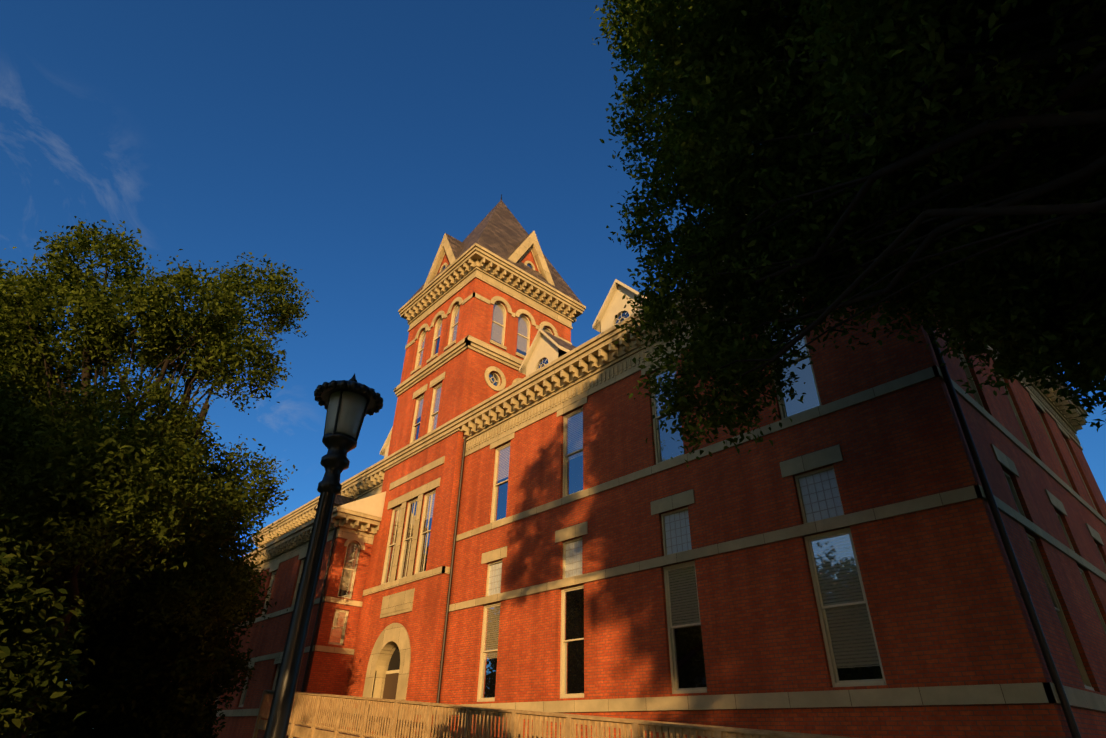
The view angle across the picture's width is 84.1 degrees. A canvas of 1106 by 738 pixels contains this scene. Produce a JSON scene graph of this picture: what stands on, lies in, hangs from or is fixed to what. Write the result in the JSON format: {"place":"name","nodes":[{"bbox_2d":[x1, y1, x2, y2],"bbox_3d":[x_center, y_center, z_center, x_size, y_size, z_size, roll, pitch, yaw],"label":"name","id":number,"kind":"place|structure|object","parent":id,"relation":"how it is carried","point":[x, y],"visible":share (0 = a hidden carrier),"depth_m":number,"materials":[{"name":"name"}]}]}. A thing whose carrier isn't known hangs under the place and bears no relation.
{"place":"outdoors","nodes":[
{"label":"outdoors","id":0,"kind":"place"},
{"bbox_2d":[0,216,318,737],"bbox_3d":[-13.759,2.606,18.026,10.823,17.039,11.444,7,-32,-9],"label":"maple tree","id":1,"kind":"object","parent":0,"point":[52,469],"depth_m":18.18,"materials":[{"name":"green plant"}]},
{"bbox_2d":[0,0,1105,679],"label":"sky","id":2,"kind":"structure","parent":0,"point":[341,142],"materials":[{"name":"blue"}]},
{"bbox_2d":[151,194,1105,737],"bbox_3d":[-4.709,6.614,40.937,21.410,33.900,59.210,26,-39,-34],"label":"building","id":3,"kind":"structure","parent":0,"point":[893,536],"depth_m":17.25,"materials":[{"name":"brick"}]},
{"bbox_2d":[590,0,1105,467],"bbox_3d":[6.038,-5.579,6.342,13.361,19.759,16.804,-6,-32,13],"label":"oak tree","id":4,"kind":"object","parent":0,"point":[997,299],"depth_m":9.32,"materials":[{"name":"green plant"}]},
{"label":"ground","id":5,"kind":"structure","parent":0,"visible":0},
{"bbox_2d":[0,247,64,503],"bbox_3d":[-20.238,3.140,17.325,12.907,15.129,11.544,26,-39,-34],"label":"maple tree","id":6,"kind":"object","parent":5,"relation":"on","point":[8,368],"depth_m":17.78,"materials":[{"name":"green plant"}]},
{"bbox_2d":[0,490,94,737],"bbox_3d":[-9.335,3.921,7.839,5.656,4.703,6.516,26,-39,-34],"label":"shrub","id":7,"kind":"object","parent":5,"relation":"on","point":[23,676],"visible":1,"depth_m":8.03,"materials":[{"name":"green plant"}]},
{"bbox_2d":[26,618,256,737],"bbox_3d":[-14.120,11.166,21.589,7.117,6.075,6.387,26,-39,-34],"label":"shrub","id":8,"kind":"object","parent":5,"relation":"on","point":[194,717],"depth_m":19.98,"materials":[{"name":"green plant"}]},
{"bbox_2d":[8,477,287,737],"bbox_3d":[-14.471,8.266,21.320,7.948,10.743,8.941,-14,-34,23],"label":"tree","id":9,"kind":"object","parent":5,"relation":"on","point":[119,674],"depth_m":19.16,"materials":[{"name":"green plant"}]},
{"bbox_2d":[252,690,856,737],"bbox_3d":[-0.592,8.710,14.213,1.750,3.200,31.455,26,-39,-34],"label":"fence","id":10,"kind":"object","parent":5,"relation":"on","point":[319,705],"visible":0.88,"depth_m":15.88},
{"bbox_3d":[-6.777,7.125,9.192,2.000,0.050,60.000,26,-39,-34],"label":"footpath","id":11,"kind":"structure","parent":0,"visible":0},
{"bbox_2d":[264,373,382,737],"bbox_3d":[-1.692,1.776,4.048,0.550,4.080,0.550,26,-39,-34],"label":"lamp post","id":12,"kind":"object","parent":11,"relation":"on","point":[350,404],"visible":1,"depth_m":4.46,"materials":[{"name":"black metal"}]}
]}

